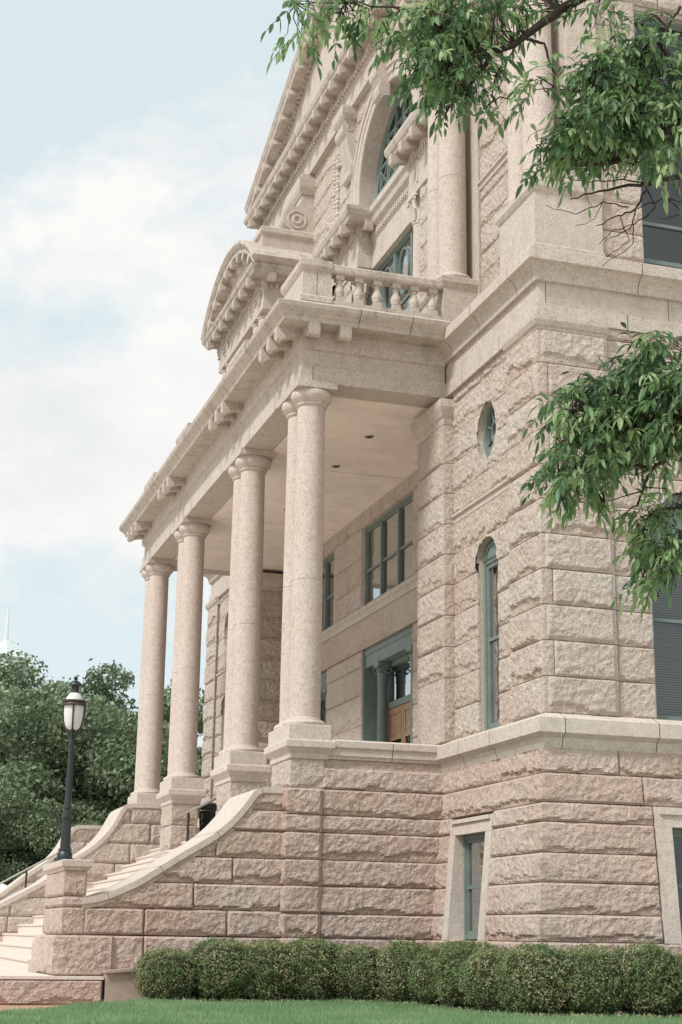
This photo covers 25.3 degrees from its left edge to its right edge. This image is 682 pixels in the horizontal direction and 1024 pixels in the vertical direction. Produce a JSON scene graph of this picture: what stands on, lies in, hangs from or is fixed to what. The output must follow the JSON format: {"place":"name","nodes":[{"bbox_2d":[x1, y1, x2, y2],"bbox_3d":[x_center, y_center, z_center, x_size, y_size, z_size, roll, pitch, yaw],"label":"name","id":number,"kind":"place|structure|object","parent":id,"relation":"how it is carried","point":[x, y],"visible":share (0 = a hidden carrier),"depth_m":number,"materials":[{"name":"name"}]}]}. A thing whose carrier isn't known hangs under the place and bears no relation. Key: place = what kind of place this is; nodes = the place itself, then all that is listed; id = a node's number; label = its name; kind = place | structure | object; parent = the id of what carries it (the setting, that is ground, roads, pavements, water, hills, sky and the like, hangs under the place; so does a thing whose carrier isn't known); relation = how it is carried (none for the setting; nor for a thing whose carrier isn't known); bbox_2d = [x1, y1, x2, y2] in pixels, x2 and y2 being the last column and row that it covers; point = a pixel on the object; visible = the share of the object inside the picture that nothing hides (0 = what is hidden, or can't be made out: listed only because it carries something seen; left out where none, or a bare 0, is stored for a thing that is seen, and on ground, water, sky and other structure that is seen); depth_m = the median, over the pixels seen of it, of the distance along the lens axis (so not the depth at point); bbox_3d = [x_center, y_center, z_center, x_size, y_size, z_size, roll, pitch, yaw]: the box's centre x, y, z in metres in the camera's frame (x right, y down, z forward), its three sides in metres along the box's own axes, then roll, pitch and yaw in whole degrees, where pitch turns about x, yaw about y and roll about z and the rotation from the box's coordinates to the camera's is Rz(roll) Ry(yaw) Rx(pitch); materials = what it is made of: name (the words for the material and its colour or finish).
{"place":"outdoors","nodes":[
{"label":"outdoors","id":0,"kind":"place"},
{"bbox_2d":[0,596,31,688],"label":"spired tower","id":1,"kind":"structure","parent":0,"point":[6,645],"depth_m":394.05,"materials":[{"name":"white stone"}]},
{"bbox_2d":[0,1005,62,1010],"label":"path","id":2,"kind":"structure","parent":0,"point":[16,1006],"depth_m":23.04,"materials":[{"name":"beige concrete"}]},
{"bbox_2d":[0,787,286,1004],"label":"stone staircase","id":3,"kind":"structure","parent":2,"relation":"on","point":[104,910],"depth_m":25.12,"materials":[{"name":"stone"}]},
{"bbox_2d":[54,676,86,861],"bbox_3d":[-4.641,4.383,26.049,0.424,3.165,0.424,6,-16,-17],"label":"lamp post","id":4,"kind":"object","parent":3,"relation":"on","point":[74,704],"visible":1,"depth_m":26.11,"materials":[{"name":"black metal"}]},
{"bbox_2d":[179,797,215,841],"bbox_3d":[-2.573,6.406,31.127,1.550,1.499,0.051,6,-16,-17],"label":"handrail","id":5,"kind":"object","parent":3,"relation":"on","point":[187,813],"visible":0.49,"depth_m":30.98,"materials":[{"name":"silver metal"}]},
{"bbox_2d":[0,0,312,749],"label":"sky","id":6,"kind":"structure","parent":0,"point":[134,134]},
{"bbox_2d":[0,994,681,1023],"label":"grass","id":7,"kind":"structure","parent":0,"point":[172,1011],"depth_m":19.52,"materials":[{"name":"green plant"}]},
{"label":"ground","id":8,"kind":"structure","parent":0,"visible":0},
{"bbox_2d":[0,692,54,782],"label":"oak tree","id":9,"kind":"object","parent":8,"relation":"on","point":[4,713],"visible":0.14,"depth_m":59.47,"materials":[{"name":"green plant"}]},
{"bbox_2d":[0,772,71,885],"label":"oak tree","id":10,"kind":"object","parent":8,"relation":"on","point":[34,830],"visible":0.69,"depth_m":53.44,"materials":[{"name":"green plant"}]},
{"bbox_2d":[0,675,92,806],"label":"oak tree","id":11,"kind":"object","parent":8,"relation":"on","point":[15,749],"visible":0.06,"depth_m":59.96,"materials":[{"name":"green plant"}]},
{"bbox_2d":[0,825,101,900],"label":"stone wall","id":12,"kind":"structure","parent":8,"relation":"on","point":[36,873],"depth_m":44.71,"materials":[{"name":"stone"}]},
{"bbox_2d":[32,816,102,861],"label":"oak tree","id":13,"kind":"object","parent":8,"relation":"on","point":[75,824],"depth_m":54.15,"materials":[{"name":"green plant"}]},
{"bbox_2d":[0,642,167,799],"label":"oak tree","id":14,"kind":"object","parent":8,"relation":"on","point":[22,676],"visible":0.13,"depth_m":62.88,"materials":[{"name":"green plant"}]},
{"bbox_2d":[0,678,204,859],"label":"oak tree","id":15,"kind":"object","parent":8,"relation":"on","point":[113,777],"visible":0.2,"depth_m":57.06,"materials":[{"name":"green plant"}]},
{"bbox_2d":[119,0,681,1013],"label":"courthouse","id":16,"kind":"structure","parent":8,"relation":"on","point":[443,690],"depth_m":27.30,"materials":[{"name":"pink stone"}]},
{"bbox_2d":[199,803,216,831],"bbox_3d":[-3.101,7.443,36.326,0.620,0.960,0.620,6,-16,-17],"label":"litter bin","id":17,"kind":"object","parent":16,"relation":"on","point":[206,816],"visible":0.36,"depth_m":36.16,"materials":[{"name":"black metal"}]},
{"bbox_2d":[320,671,327,722],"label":"window","id":18,"kind":"structure","parent":16,"relation":"in","point":[323,712],"depth_m":38.45,"materials":[{"name":"glass"}]},
{"bbox_2d":[322,553,333,631],"bbox_3d":[-0.538,2.309,39.615,0.122,1.965,3.500,6,-16,-17],"label":"window","id":19,"kind":"structure","parent":16,"relation":"in","point":[328,564],"depth_m":38.96,"materials":[{"name":"teal glass"}]},
{"bbox_2d":[362,625,413,742],"bbox_3d":[1.179,4.938,33.349,0.498,4.390,3.430,6,-16,-17],"label":"doorway","id":20,"kind":"structure","parent":16,"relation":"in","point":[387,685],"depth_m":34.07,"materials":[{"name":"green paint"}]},
{"bbox_2d":[365,493,413,604],"bbox_3d":[1.150,0.904,34.496,0.122,1.965,3.520,6,-16,-17],"label":"triple window","id":21,"kind":"structure","parent":16,"relation":"in","point":[389,539],"depth_m":34.65,"materials":[{"name":"teal glass"}]},
{"bbox_2d":[378,227,412,310],"bbox_3d":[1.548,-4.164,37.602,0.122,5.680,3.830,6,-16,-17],"label":"balcony window","id":22,"kind":"structure","parent":16,"relation":"in","point":[400,261],"depth_m":38.36,"materials":[{"name":"teal glass"}]},
{"bbox_2d":[463,833,484,939],"bbox_3d":[2.590,6.163,25.007,0.700,1.720,1.340,6,-16,-17],"label":"window","id":23,"kind":"structure","parent":16,"relation":"in","point":[473,845],"depth_m":25.26,"materials":[{"name":"teal glass"}]},
{"bbox_2d":[483,403,495,458],"bbox_3d":[2.713,-1.416,26.715,0.110,1.080,0.820,6,-16,-17],"label":"oval window","id":24,"kind":"structure","parent":16,"relation":"in","point":[490,422],"depth_m":26.95,"materials":[{"name":"teal glass"}]},
{"bbox_2d":[483,538,500,730],"bbox_3d":[2.640,2.041,25.796,0.138,3.374,0.950,6,-16,-17],"label":"arched window","id":25,"kind":"structure","parent":16,"relation":"in","point":[490,562],"depth_m":25.99,"materials":[{"name":"green paint"}]},
{"bbox_2d":[634,16,681,268],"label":"upper window","id":26,"kind":"structure","parent":16,"relation":"in","point":[662,239],"depth_m":27.92,"materials":[{"name":"grey glass"}]},
{"bbox_2d":[649,495,681,720],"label":"arched window","id":27,"kind":"structure","parent":16,"relation":"in","point":[667,623],"depth_m":24.40,"materials":[{"name":"grey glass"}]},
{"bbox_2d":[672,829,681,934],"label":"window","id":28,"kind":"structure","parent":16,"relation":"in","point":[677,833],"depth_m":24.57,"materials":[{"name":"glass"}]},
{"bbox_2d":[261,0,681,621],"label":"ash tree","id":29,"kind":"object","parent":8,"relation":"on","point":[613,428],"visible":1,"depth_m":8.18,"materials":[{"name":"green plant"}]},
{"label":"lawn","id":30,"kind":"structure","parent":0,"visible":0},
{"label":"planting bed","id":31,"kind":"structure","parent":30,"relation":"on","visible":0},
{"bbox_2d":[129,945,196,999],"bbox_3d":[-2.705,7.200,23.702,1.179,0.854,1.070,6,-16,-17],"label":"hedge shrub","id":32,"kind":"object","parent":31,"relation":"on","point":[166,973],"visible":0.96,"depth_m":23.40,"materials":[{"name":"green plant"}]},
{"bbox_2d":[189,935,254,1000],"bbox_3d":[-1.908,7.181,23.903,1.210,1.026,1.304,12,-19,-35],"label":"hedge shrub","id":33,"kind":"object","parent":31,"relation":"on","point":[220,969],"visible":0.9,"depth_m":23.52,"materials":[{"name":"green plant"}]},
{"bbox_2d":[243,935,297,1000],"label":"hedge shrub","id":34,"kind":"object","parent":31,"relation":"on","point":[271,969],"visible":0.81,"depth_m":23.72,"materials":[{"name":"green plant"}]},
{"bbox_2d":[282,934,346,1001],"bbox_3d":[-0.450,7.298,24.298,1.358,1.057,1.211,-4,-16,15],"label":"hedge shrub","id":35,"kind":"object","parent":31,"relation":"on","point":[315,964],"visible":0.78,"depth_m":23.88,"materials":[{"name":"green plant"}]},
{"bbox_2d":[333,942,383,1001],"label":"hedge shrub","id":36,"kind":"object","parent":31,"relation":"on","point":[361,960],"visible":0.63,"depth_m":23.97,"materials":[{"name":"green plant"}]},
{"bbox_2d":[369,938,431,1003],"bbox_3d":[1.086,7.268,24.046,1.304,1.026,1.210,7,-17,-21],"label":"hedge shrub","id":37,"kind":"object","parent":31,"relation":"on","point":[395,960],"visible":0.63,"depth_m":23.70,"materials":[{"name":"green plant"}]},
{"bbox_2d":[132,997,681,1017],"bbox_3d":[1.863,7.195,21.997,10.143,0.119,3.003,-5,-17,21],"label":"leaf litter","id":38,"kind":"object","parent":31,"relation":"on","point":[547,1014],"visible":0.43,"depth_m":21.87,"materials":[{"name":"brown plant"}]},
{"bbox_2d":[407,938,458,1006],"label":"hedge shrub","id":39,"kind":"object","parent":31,"relation":"on","point":[425,983],"visible":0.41,"depth_m":23.11,"materials":[{"name":"green plant"}]},
{"bbox_2d":[430,937,499,1009],"bbox_3d":[1.958,6.851,22.562,1.211,1.057,1.358,-8,-18,29],"label":"hedge shrub","id":40,"kind":"object","parent":31,"relation":"on","point":[451,960],"visible":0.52,"depth_m":22.28,"materials":[{"name":"green plant"}]},
{"bbox_2d":[455,944,514,1011],"bbox_3d":[2.248,6.677,21.745,1.241,0.958,1.126,-2,-16,11],"label":"hedge shrub","id":41,"kind":"object","parent":31,"relation":"on","point":[482,988],"visible":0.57,"depth_m":21.45,"materials":[{"name":"green plant"}]},
{"bbox_2d":[494,940,574,1015],"bbox_3d":[2.723,6.478,21.129,1.210,1.026,1.304,3,-16,-7],"label":"hedge shrub","id":42,"kind":"object","parent":31,"relation":"on","point":[530,977],"visible":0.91,"depth_m":20.75,"materials":[{"name":"green plant"}]},
{"bbox_2d":[560,940,633,1015],"bbox_3d":[3.460,6.466,21.064,1.274,1.035,1.210,8,-17,-25],"label":"hedge shrub","id":43,"kind":"object","parent":31,"relation":"on","point":[595,974],"visible":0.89,"depth_m":20.69,"materials":[{"name":"green plant"}]},
{"bbox_2d":[609,940,681,1016],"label":"hedge shrub","id":44,"kind":"object","parent":31,"relation":"on","point":[654,974],"visible":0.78,"depth_m":20.83,"materials":[{"name":"green plant"}]},
{"bbox_2d":[673,953,681,1014],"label":"hedge shrub","id":45,"kind":"object","parent":31,"relation":"on","point":[679,1011],"visible":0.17,"depth_m":21.17,"materials":[{"name":"green plant"}]},
{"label":"side steps","id":46,"kind":"object","parent":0,"visible":0},
{"bbox_2d":[0,832,97,887],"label":"handrail","id":47,"kind":"object","parent":46,"relation":"on","point":[30,867],"visible":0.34,"depth_m":41.36,"materials":[{"name":"silver metal"}]}
]}

